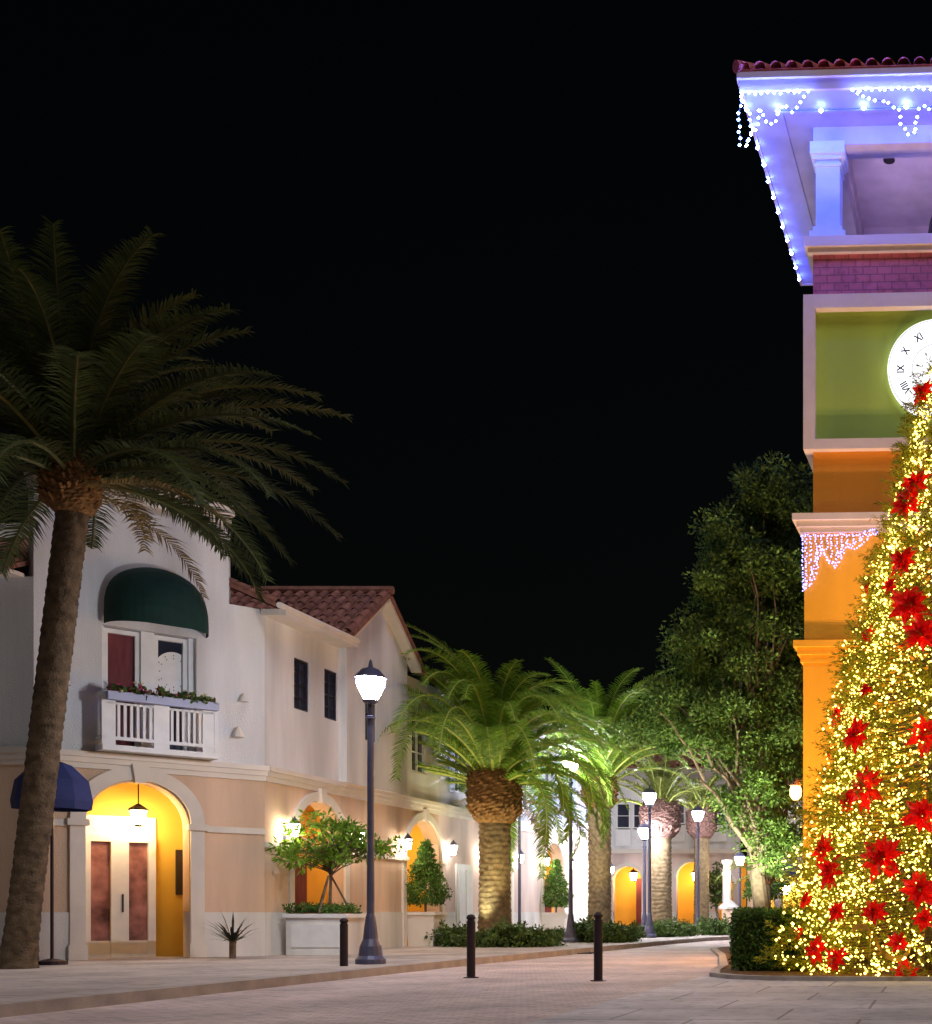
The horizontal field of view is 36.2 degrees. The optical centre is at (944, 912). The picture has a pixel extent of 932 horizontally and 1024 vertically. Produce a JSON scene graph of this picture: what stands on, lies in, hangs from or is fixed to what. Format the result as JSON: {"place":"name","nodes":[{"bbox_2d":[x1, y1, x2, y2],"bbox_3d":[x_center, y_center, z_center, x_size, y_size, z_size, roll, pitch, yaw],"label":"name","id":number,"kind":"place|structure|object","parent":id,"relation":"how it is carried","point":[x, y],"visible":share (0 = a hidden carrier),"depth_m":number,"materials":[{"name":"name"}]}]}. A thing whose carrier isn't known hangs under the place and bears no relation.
{"place":"outdoors","nodes":[
{"label":"outdoors","id":0,"kind":"place"},
{"bbox_2d":[0,934,729,1002],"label":"pavement","id":1,"kind":"structure","parent":0,"point":[94,976],"depth_m":19.28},
{"bbox_2d":[10,762,92,964],"bbox_3d":[-14.820,-0.862,21.000,1.072,3.464,1.072,0,0,0],"label":"umbrella","id":2,"kind":"object","parent":1,"relation":"on","point":[73,792],"visible":0.66,"depth_m":20.90,"materials":[{"name":"blue fabric"}]},
{"bbox_2d":[0,214,352,968],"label":"palm tree","id":3,"kind":"object","parent":1,"relation":"on","point":[64,408],"visible":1,"depth_m":19.47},
{"bbox_2d":[0,466,454,960],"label":"corner building","id":4,"kind":"structure","parent":1,"relation":"on","point":[182,866],"depth_m":24.70,"materials":[{"name":"white paint"}]},
{"bbox_2d":[86,815,155,957],"bbox_3d":[-15.954,-0.495,24.457,0.170,2.730,1.269,0,0,41],"label":"door","id":5,"kind":"structure","parent":4,"relation":"in","point":[121,855],"depth_m":24.44,"materials":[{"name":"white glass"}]},
{"bbox_2d":[104,627,139,746],"bbox_3d":[-15.380,-4.117,23.610,0.110,2.293,0.606,0,0,41],"label":"window","id":6,"kind":"structure","parent":4,"relation":"in","point":[121,647],"depth_m":23.65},
{"bbox_2d":[128,784,148,826],"bbox_3d":[-15.454,-2.070,24.246,0.314,0.860,0.314,0,0,-22],"label":"hanging lantern","id":7,"kind":"object","parent":4,"relation":"hanging from","point":[138,811],"visible":0.96,"depth_m":24.17,"materials":[{"name":"glass"}]},
{"bbox_2d":[102,626,193,750],"bbox_3d":[-15.090,-4.127,23.918,0.180,2.313,1.573,0,0,41],"label":"window frame","id":8,"kind":"structure","parent":4,"relation":"in","point":[146,638],"depth_m":23.86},
{"bbox_2d":[106,681,218,711],"bbox_3d":[-14.505,-4.034,23.494,0.366,0.380,1.862,0,0,41],"label":"flower box","id":9,"kind":"object","parent":4,"relation":"attached to","point":[135,694],"visible":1,"depth_m":23.39,"materials":[{"name":"green plant"}]},
{"bbox_2d":[154,635,187,750],"bbox_3d":[-14.842,-4.117,24.224,0.110,2.293,0.586,0,0,41],"label":"window","id":10,"kind":"structure","parent":4,"relation":"in","point":[162,644],"depth_m":24.32,"materials":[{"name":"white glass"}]},
{"bbox_2d":[294,658,307,711],"bbox_3d":[-13.685,-4.805,26.760,0.110,1.070,0.632,0,0,0],"label":"window","id":11,"kind":"structure","parent":4,"relation":"in","point":[300,667],"depth_m":26.91,"materials":[{"name":"glass"}]},
{"bbox_2d":[295,858,306,908],"bbox_3d":[-15.550,-0.215,30.200,0.100,2.170,1.100,0,0,0],"label":"arcade door","id":12,"kind":"structure","parent":4,"relation":"in","point":[300,880],"depth_m":30.44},
{"bbox_2d":[324,669,335,720],"bbox_3d":[-13.685,-4.815,28.036,0.110,1.090,0.594,0,0,0],"label":"window","id":13,"kind":"structure","parent":4,"relation":"in","point":[329,676],"depth_m":28.17,"materials":[{"name":"glass"}]},
{"bbox_2d":[365,703,374,741],"bbox_3d":[-13.525,-4.650,29.600,0.110,1.300,0.600,0,0,0],"label":"window","id":14,"kind":"structure","parent":4,"relation":"in","point":[366,705],"depth_m":29.63,"materials":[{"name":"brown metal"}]},
{"bbox_2d":[398,833,411,852],"bbox_3d":[-13.450,-1.733,31.540,0.380,0.494,0.240,0,0,0],"label":"wall sconce","id":15,"kind":"object","parent":4,"relation":"attached to","point":[408,837],"depth_m":31.49,"materials":[{"name":"glass"}]},
{"bbox_2d":[412,712,424,774],"bbox_3d":[-13.685,-4.400,32.750,0.110,1.600,0.900,0,0,0],"label":"window","id":16,"kind":"structure","parent":4,"relation":"in","point":[418,753],"depth_m":32.76,"materials":[{"name":"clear glass"}]},
{"bbox_2d":[204,914,258,957],"bbox_3d":[-13.400,0.408,23.906,1.095,0.924,1.071,0,0,24],"label":"spiky plant","id":17,"kind":"object","parent":1,"relation":"on","point":[232,939],"visible":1,"depth_m":23.84,"materials":[{"name":"green plant"}]},
{"bbox_2d":[282,913,365,954],"bbox_3d":[-12.720,0.440,26.000,1.300,0.860,0.940,0,0,0],"label":"planter","id":18,"kind":"object","parent":1,"relation":"on","point":[312,934],"visible":0.86,"depth_m":25.58,"materials":[{"name":"white concrete"}]},
{"bbox_2d":[282,901,362,913],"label":"planter hedge","id":19,"kind":"object","parent":18,"relation":"on","point":[326,908],"visible":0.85,"depth_m":25.73,"materials":[{"name":"green plant"}]},
{"bbox_2d":[265,807,413,913],"bbox_3d":[-12.715,-1.081,25.937,3.102,2.240,2.120,0,0,0],"label":"tree","id":20,"kind":"object","parent":18,"relation":"in","point":[323,856],"visible":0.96,"depth_m":25.78,"materials":[{"name":"green plant"}]},
{"bbox_2d":[340,918,347,965],"bbox_3d":[-9.735,0.546,20.500,0.220,0.900,0.217,0,0,0],"label":"bollard","id":21,"kind":"object","parent":1,"relation":"on","point":[343,942],"visible":0.69,"depth_m":20.45,"materials":[{"name":"black metal"}]},
{"bbox_2d":[354,659,386,963],"bbox_3d":[-9.664,-1.694,21.300,0.500,5.128,0.500,0,0,0],"label":"street lamp","id":22,"kind":"object","parent":1,"relation":"on","point":[370,682],"visible":1,"depth_m":21.25,"materials":[{"name":"grey metal"}]},
{"bbox_2d":[407,912,446,946],"bbox_3d":[-13.250,0.430,32.300,0.800,0.880,0.800,0,0,0],"label":"tub","id":23,"kind":"object","parent":1,"relation":"on","point":[420,925],"visible":0.93,"depth_m":31.97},
{"bbox_2d":[406,838,454,911],"bbox_3d":[-13.207,-0.949,32.313,1.277,1.879,1.328,0,0,0],"label":"topiary","id":24,"kind":"object","parent":23,"relation":"on","point":[424,862],"visible":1,"depth_m":32.15,"materials":[{"name":"green plant"}]},
{"bbox_2d":[424,919,475,946],"bbox_3d":[-12.549,0.588,32.237,1.422,0.884,1.335,0,0,-28],"label":"shrub","id":25,"kind":"object","parent":1,"relation":"on","point":[443,937],"visible":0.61,"depth_m":31.95,"materials":[{"name":"green plant"}]},
{"bbox_2d":[450,927,498,947],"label":"shrub","id":26,"kind":"object","parent":1,"relation":"on","point":[479,941],"visible":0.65,"depth_m":31.39,"materials":[{"name":"green plant"}]},
{"bbox_2d":[311,621,644,934],"bbox_3d":[-13.080,-3.411,33.648,10.027,8.563,10.220,0,0,0],"label":"palm tree","id":27,"kind":"object","parent":1,"relation":"on","point":[494,743],"visible":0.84,"depth_m":33.31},
{"bbox_2d":[425,677,588,932],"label":"arcade building","id":28,"kind":"structure","parent":1,"relation":"on","point":[459,825],"depth_m":39.66,"materials":[{"name":"white paint"}]},
{"bbox_2d":[445,840,457,857],"bbox_3d":[-13.450,-1.733,34.460,0.380,0.494,0.240,0,0,0],"label":"wall sconce","id":29,"kind":"object","parent":28,"relation":"attached to","point":[453,845],"depth_m":34.41,"materials":[{"name":"glass"}]},
{"bbox_2d":[455,754,466,793],"bbox_3d":[-13.705,-4.225,35.600,0.110,1.750,1.100,0,0,0],"label":"window","id":30,"kind":"structure","parent":28,"relation":"in","point":[459,785],"depth_m":35.59,"materials":[{"name":"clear glass"}]},
{"bbox_2d":[455,864,472,928],"bbox_3d":[-13.563,-0.240,35.750,0.075,2.220,1.200,0,0,0],"label":"door","id":31,"kind":"structure","parent":28,"relation":"in","point":[463,873],"depth_m":35.57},
{"bbox_2d":[483,916,535,947],"bbox_3d":[-10.886,0.559,31.691,1.564,0.972,1.469,0,0,41],"label":"shrub","id":32,"kind":"object","parent":1,"relation":"on","point":[506,938],"visible":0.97,"depth_m":31.46,"materials":[{"name":"green plant"}]},
{"bbox_2d":[518,807,534,921],"bbox_3d":[-12.929,-1.188,39.000,0.590,4.117,0.228,0,0,0],"label":"banner pole","id":33,"kind":"object","parent":1,"relation":"on","point":[519,878],"visible":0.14,"depth_m":38.96,"materials":[{"name":"grey metal"}]},
{"bbox_2d":[500,924,566,947],"bbox_3d":[-10.611,0.656,32.048,1.608,0.752,1.504,0,0,20],"label":"shrub","id":34,"kind":"object","parent":1,"relation":"on","point":[541,937],"visible":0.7,"depth_m":31.86,"materials":[{"name":"green plant"}]},
{"bbox_2d":[541,913,573,930],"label":"tub","id":35,"kind":"object","parent":1,"relation":"on","point":[550,920],"visible":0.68,"depth_m":42.60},
{"bbox_2d":[542,858,574,912],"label":"topiary","id":36,"kind":"object","parent":35,"relation":"on","point":[554,878],"visible":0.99,"depth_m":42.83,"materials":[{"name":"green plant"}]},
{"bbox_2d":[562,751,578,942],"bbox_3d":[-10.783,-1.923,36.500,0.500,5.585,0.500,0,0,0],"label":"street lamp","id":37,"kind":"object","parent":1,"relation":"on","point":[570,934],"visible":0.55,"depth_m":36.44,"materials":[{"name":"grey metal"}]},
{"bbox_2d":[573,915,612,941],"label":"shrub","id":38,"kind":"object","parent":1,"relation":"on","point":[582,925],"visible":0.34,"depth_m":36.70,"materials":[{"name":"green plant"}]},
{"bbox_2d":[505,657,709,922],"bbox_3d":[-11.148,-3.408,40.035,7.582,8.557,7.868,0,0,0],"label":"palm tree","id":39,"kind":"object","parent":1,"relation":"on","point":[599,881],"visible":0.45,"depth_m":39.56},
{"bbox_2d":[577,920,641,942],"bbox_3d":[-9.904,0.635,36.611,1.769,0.827,1.655,0,0,35],"label":"shrub","id":40,"kind":"object","parent":1,"relation":"on","point":[614,933],"visible":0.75,"depth_m":36.36,"materials":[{"name":"green plant"}]},
{"bbox_2d":[604,917,647,941],"bbox_3d":[-9.622,0.588,37.780,1.335,0.884,1.422,0,0,28],"label":"shrub","id":41,"kind":"object","parent":1,"relation":"on","point":[634,929],"visible":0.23,"depth_m":37.77,"materials":[{"name":"green plant"}]},
{"bbox_2d":[638,820,647,925],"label":"street lamp","id":42,"kind":"object","parent":1,"relation":"on","point":[643,830],"visible":0.71,"depth_m":45.95,"materials":[{"name":"grey metal"}]},
{"bbox_2d":[642,785,656,937],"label":"street lamp","id":43,"kind":"object","parent":1,"relation":"on","point":[649,795],"visible":0.99,"depth_m":42.94,"materials":[{"name":"grey metal"}]},
{"bbox_2d":[617,757,720,921],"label":"palm tree","id":44,"kind":"object","parent":1,"relation":"on","point":[666,814],"visible":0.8,"depth_m":47.10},
{"bbox_2d":[653,916,689,936],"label":"shrub","id":45,"kind":"object","parent":1,"relation":"on","point":[666,928],"visible":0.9,"depth_m":44.23,"materials":[{"name":"green plant"}]},
{"bbox_2d":[663,919,700,936],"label":"shrub","id":46,"kind":"object","parent":1,"relation":"on","point":[691,932],"visible":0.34,"depth_m":45.83,"materials":[{"name":"green plant"}]},
{"bbox_2d":[692,804,703,933],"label":"street lamp","id":47,"kind":"object","parent":1,"relation":"on","point":[697,813],"visible":0.8,"depth_m":49.95,"materials":[{"name":"grey metal"}]},
{"bbox_2d":[675,773,728,924],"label":"palm tree","id":48,"kind":"object","parent":1,"relation":"on","point":[707,827],"visible":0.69,"depth_m":52.70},
{"bbox_2d":[694,913,734,935],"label":"shrub","id":49,"kind":"object","parent":1,"relation":"on","point":[715,926],"visible":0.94,"depth_m":47.74,"materials":[{"name":"green plant"}]},
{"bbox_2d":[709,860,733,919],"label":"tree","id":50,"kind":"object","parent":1,"relation":"on","point":[716,891],"visible":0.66,"depth_m":54.82,"materials":[{"name":"green plant"}]},
{"bbox_2d":[734,849,745,906],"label":"street lamp","id":51,"kind":"object","parent":1,"relation":"on","point":[739,855],"visible":0.38,"depth_m":52.95,"materials":[{"name":"grey metal"}]},
{"bbox_2d":[715,850,801,907],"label":"palm tree","id":52,"kind":"object","parent":1,"relation":"on","point":[769,882],"visible":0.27,"depth_m":49.85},
{"bbox_2d":[742,877,790,903],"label":"tree","id":53,"kind":"object","parent":1,"relation":"on","point":[776,886],"visible":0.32,"depth_m":52.72,"materials":[{"name":"green plant"}]},
{"bbox_2d":[0,940,730,1023],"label":"road","id":54,"kind":"structure","parent":0,"point":[525,991],"depth_m":14.95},
{"bbox_2d":[0,936,730,1017],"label":"pavement kerb","id":55,"kind":"structure","parent":54,"relation":"on","point":[25,1007],"depth_m":16.36,"materials":[{"name":"concrete"}]},
{"bbox_2d":[463,914,478,977],"bbox_3d":[-7.186,0.513,19.200,0.220,0.965,0.217,0,0,0],"label":"bollard","id":56,"kind":"object","parent":54,"relation":"on","point":[471,918],"visible":1,"depth_m":19.15,"materials":[{"name":"black metal"}]},
{"bbox_2d":[590,912,605,980],"bbox_3d":[-5.009,0.496,18.300,0.220,1.000,0.217,0,0,0],"label":"bollard","id":57,"kind":"object","parent":54,"relation":"on","point":[598,947],"visible":1,"depth_m":18.25,"materials":[{"name":"black metal"}]},
{"bbox_2d":[710,946,931,980],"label":"island kerb","id":58,"kind":"structure","parent":54,"relation":"on","point":[715,971],"depth_m":18.33,"materials":[{"name":"concrete"}]},
{"bbox_2d":[717,947,931,975],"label":"planting bed","id":59,"kind":"object","parent":58,"relation":"in","point":[727,969],"visible":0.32,"depth_m":19.83,"materials":[{"name":"concrete"}]},
{"bbox_2d":[602,450,812,907],"bbox_3d":[-5.369,-5.522,33.450,6.935,12.971,5.316,0,0,0],"label":"oak tree","id":60,"kind":"object","parent":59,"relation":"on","point":[758,751],"visible":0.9,"depth_m":32.46,"materials":[{"name":"green plant"}]},
{"bbox_2d":[727,906,819,970],"bbox_3d":[-2.815,0.421,21.143,1.362,1.074,1.845,0,0,0],"label":"hedge","id":61,"kind":"object","parent":59,"relation":"on","point":[749,937],"visible":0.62,"depth_m":20.32,"materials":[{"name":"green plant"}]},
{"bbox_2d":[733,56,931,957],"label":"clock tower","id":62,"kind":"structure","parent":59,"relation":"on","point":[850,184],"depth_m":26.22,"materials":[{"name":"orange paint"}]},
{"bbox_2d":[737,90,809,148],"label":"icicle lights","id":63,"kind":"object","parent":62,"relation":"hanging from","point":[760,110],"visible":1,"depth_m":24.96,"materials":[{"name":"white plastic"}]},
{"bbox_2d":[745,108,801,286],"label":"soffit lights","id":64,"kind":"object","parent":62,"relation":"attached to","point":[778,212],"visible":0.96,"depth_m":28.65,"materials":[{"name":"white metal"}]},
{"bbox_2d":[789,778,802,799],"bbox_3d":[-3.027,-2.580,26.483,0.456,0.460,0.278,0,0,-22],"label":"wall lamp","id":65,"kind":"object","parent":62,"relation":"attached to","point":[795,784],"visible":0.91,"depth_m":26.37,"materials":[{"name":"glass"}]},
{"bbox_2d":[801,529,877,591],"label":"icicle lights","id":66,"kind":"object","parent":62,"relation":"hanging from","point":[822,549],"visible":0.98,"depth_m":26.04,"materials":[{"name":"white plastic"}]},
{"bbox_2d":[776,104,914,112],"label":"soffit lights","id":67,"kind":"object","parent":62,"relation":"attached to","point":[906,106],"visible":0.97,"depth_m":25.52,"materials":[{"name":"white metal"}]},
{"bbox_2d":[851,86,931,134],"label":"icicle lights","id":68,"kind":"object","parent":62,"relation":"hanging from","point":[893,107],"visible":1,"depth_m":24.84,"materials":[{"name":"white plastic"}]},
{"bbox_2d":[888,319,931,418],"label":"clock","id":69,"kind":"object","parent":62,"relation":"attached to","point":[911,344],"visible":0.85,"depth_m":26.11,"materials":[{"name":"white plastic"}]},
{"bbox_2d":[753,349,931,976],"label":"christmas tree","id":70,"kind":"object","parent":59,"relation":"on","point":[914,786],"visible":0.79,"depth_m":20.15,"materials":[{"name":"green plant"}]},
{"bbox_2d":[800,889,811,909],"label":"poinsettia","id":71,"kind":"object","parent":70,"relation":"attached to","point":[805,897],"visible":1,"depth_m":19.68,"materials":[{"name":"fabric"}]},
{"bbox_2d":[804,933,826,966],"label":"poinsettia","id":72,"kind":"object","parent":70,"relation":"attached to","point":[813,949],"visible":1,"depth_m":19.09,"materials":[{"name":"red plant"}]},
{"bbox_2d":[811,831,834,865],"bbox_3d":[-1.896,-0.978,19.572,0.160,0.595,0.554,17,-18,-36],"label":"poinsettia","id":73,"kind":"object","parent":70,"relation":"attached to","point":[825,846],"visible":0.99,"depth_m":19.58,"materials":[{"name":"red plant"}]},
{"bbox_2d":[817,852,845,890],"bbox_3d":[-1.738,-0.601,19.255,0.180,0.701,0.590,20,29,-44],"label":"poinsettia","id":74,"kind":"object","parent":70,"relation":"attached to","point":[826,868],"visible":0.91,"depth_m":19.30,"materials":[{"name":"red plant"}]},
{"bbox_2d":[828,901,844,922],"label":"poinsettia","id":75,"kind":"object","parent":70,"relation":"attached to","point":[835,909],"visible":1,"depth_m":19.02,"materials":[{"name":"fabric"}]},
{"bbox_2d":[825,946,848,972],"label":"poinsettia","id":76,"kind":"object","parent":70,"relation":"attached to","point":[838,955],"visible":1,"depth_m":18.81,"materials":[{"name":"red plant"}]},
{"bbox_2d":[836,788,856,815],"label":"poinsettia","id":77,"kind":"object","parent":70,"relation":"attached to","point":[848,799],"visible":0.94,"depth_m":19.49,"materials":[{"name":"red fabric"}]},
{"bbox_2d":[775,370,931,975],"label":"string lights","id":78,"kind":"object","parent":70,"relation":"attached to","point":[884,802],"visible":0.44,"depth_m":19.79,"materials":[{"name":"yellow glass"}]},
{"bbox_2d":[842,715,869,754],"bbox_3d":[-1.388,-2.789,19.653,0.186,0.668,0.596,19,2,-43],"label":"poinsettia","id":79,"kind":"object","parent":70,"relation":"attached to","point":[854,737],"visible":1,"depth_m":19.65,"materials":[{"name":"red fabric"}]},
{"bbox_2d":[852,922,870,945],"bbox_3d":[-1.211,0.351,18.666,0.348,0.406,0.069,0,0,37],"label":"gold ribbon","id":80,"kind":"object","parent":70,"relation":"attached to","point":[858,926],"visible":1,"depth_m":18.69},
{"bbox_2d":[845,765,883,812],"bbox_3d":[-1.228,-1.903,19.298,0.739,0.793,0.213,-37,-31,19],"label":"poinsettia","id":81,"kind":"object","parent":70,"relation":"attached to","point":[865,802],"visible":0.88,"depth_m":19.28,"materials":[{"name":"red plant"}]},
{"bbox_2d":[860,899,888,925],"bbox_3d":[-1.046,-0.009,18.671,0.476,0.444,0.128,-14,-19,18],"label":"poinsettia","id":82,"kind":"object","parent":70,"relation":"attached to","point":[871,909],"visible":1,"depth_m":18.68,"materials":[{"name":"red plant"}]},
{"bbox_2d":[859,835,903,883],"bbox_3d":[-0.937,-0.785,18.789,0.737,0.825,0.230,-20,-20,14],"label":"poinsettia","id":83,"kind":"object","parent":70,"relation":"attached to","point":[886,851],"visible":1,"depth_m":18.81,"materials":[{"name":"red plant"}]},
{"bbox_2d":[881,577,896,594],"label":"poinsettia","id":84,"kind":"object","parent":70,"relation":"attached to","point":[889,583],"visible":1,"depth_m":19.98,"materials":[{"name":"fabric"}]},
{"bbox_2d":[876,939,911,961],"bbox_3d":[-0.749,0.543,18.439,0.556,0.371,0.091,0,0,14],"label":"gold ribbon","id":85,"kind":"object","parent":70,"relation":"attached to","point":[898,958],"visible":1,"depth_m":18.40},
{"bbox_2d":[885,932,909,953],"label":"poinsettia","id":86,"kind":"object","parent":70,"relation":"attached to","point":[895,938],"visible":1,"depth_m":18.45,"materials":[{"name":"red plant"}]},
{"bbox_2d":[889,546,917,577],"bbox_3d":[-0.664,-5.521,19.916,0.618,0.521,0.158,-42,-29,12],"label":"poinsettia","id":87,"kind":"object","parent":70,"relation":"attached to","point":[900,560],"visible":1,"depth_m":19.95,"materials":[{"name":"fabric"}]},
{"bbox_2d":[890,957,918,975],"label":"poinsettia","id":88,"kind":"object","parent":70,"relation":"attached to","point":[907,964],"visible":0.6,"depth_m":18.43,"materials":[{"name":"red plant"}]},
{"bbox_2d":[889,489,923,521],"bbox_3d":[-0.641,-6.546,20.246,0.674,0.628,0.181,-19,-25,30],"label":"poinsettia","id":89,"kind":"object","parent":70,"relation":"attached to","point":[898,504],"visible":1,"depth_m":20.24,"materials":[{"name":"fabric"}]},
{"bbox_2d":[888,586,931,624],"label":"poinsettia","id":90,"kind":"object","parent":70,"relation":"attached to","point":[903,610],"visible":1,"depth_m":19.69,"materials":[{"name":"red plant"}]},
{"bbox_2d":[898,871,931,909],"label":"poinsettia","id":91,"kind":"object","parent":70,"relation":"attached to","point":[917,896],"visible":1,"depth_m":18.59,"materials":[{"name":"fabric"}]},
{"bbox_2d":[898,798,931,833],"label":"poinsettia","id":92,"kind":"object","parent":70,"relation":"attached to","point":[919,815],"visible":0.98,"depth_m":18.87,"materials":[{"name":"red fabric"}]},
{"bbox_2d":[899,469,930,497],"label":"poinsettia","id":93,"kind":"object","parent":70,"relation":"attached to","point":[917,479],"visible":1,"depth_m":20.28,"materials":[{"name":"red fabric"}]},
{"bbox_2d":[900,615,931,651],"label":"poinsettia","id":94,"kind":"object","parent":70,"relation":"attached to","point":[920,625],"visible":0.99,"depth_m":19.51,"materials":[{"name":"red fabric"}]},
{"bbox_2d":[905,714,931,757],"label":"poinsettia","id":95,"kind":"object","parent":70,"relation":"attached to","point":[923,724],"visible":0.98,"depth_m":19.15,"materials":[{"name":"red fabric"}]},
{"bbox_2d":[911,907,931,932],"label":"poinsettia","id":96,"kind":"object","parent":70,"relation":"attached to","point":[923,919],"visible":1,"depth_m":18.50,"materials":[{"name":"red fabric"}]},
{"bbox_2d":[912,378,931,406],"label":"poinsettia","id":97,"kind":"object","parent":70,"relation":"attached to","point":[927,386],"visible":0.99,"depth_m":20.65,"materials":[{"name":"red fabric"}]},
{"bbox_2d":[0,0,931,855],"label":"sky","id":98,"kind":"structure","parent":0,"point":[550,293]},
{"bbox_2d":[611,739,746,926],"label":"building","id":99,"kind":"structure","parent":0,"point":[626,891],"depth_m":58.00,"materials":[{"name":"white paint"}]},
{"bbox_2d":[616,803,629,827],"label":"window","id":100,"kind":"structure","parent":99,"relation":"in","point":[622,813],"depth_m":58.07,"materials":[{"name":"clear glass"}]},
{"bbox_2d":[633,803,639,827],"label":"window","id":101,"kind":"structure","parent":99,"relation":"in","point":[635,806],"depth_m":58.07,"materials":[{"name":"clear glass"}]},
{"bbox_2d":[636,878,641,924],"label":"arcade door","id":102,"kind":"structure","parent":99,"relation":"in","point":[638,880],"depth_m":59.90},
{"bbox_2d":[526,976,931,1023],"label":"pavement apron","id":103,"kind":"object","parent":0,"point":[706,1000],"visible":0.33,"depth_m":13.60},
{"bbox_2d":[718,899,739,921],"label":"gate pillar","id":104,"kind":"structure","parent":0,"point":[727,906],"depth_m":49.76,"materials":[{"name":"white paint"}]},
{"bbox_2d":[721,860,731,903],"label":"column","id":105,"kind":"structure","parent":104,"relation":"on","point":[726,894],"depth_m":53.84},
{"bbox_2d":[747,770,802,907],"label":"shop building","id":106,"kind":"structure","parent":0,"point":[775,903],"depth_m":60.00,"materials":[{"name":"yellow paint"}]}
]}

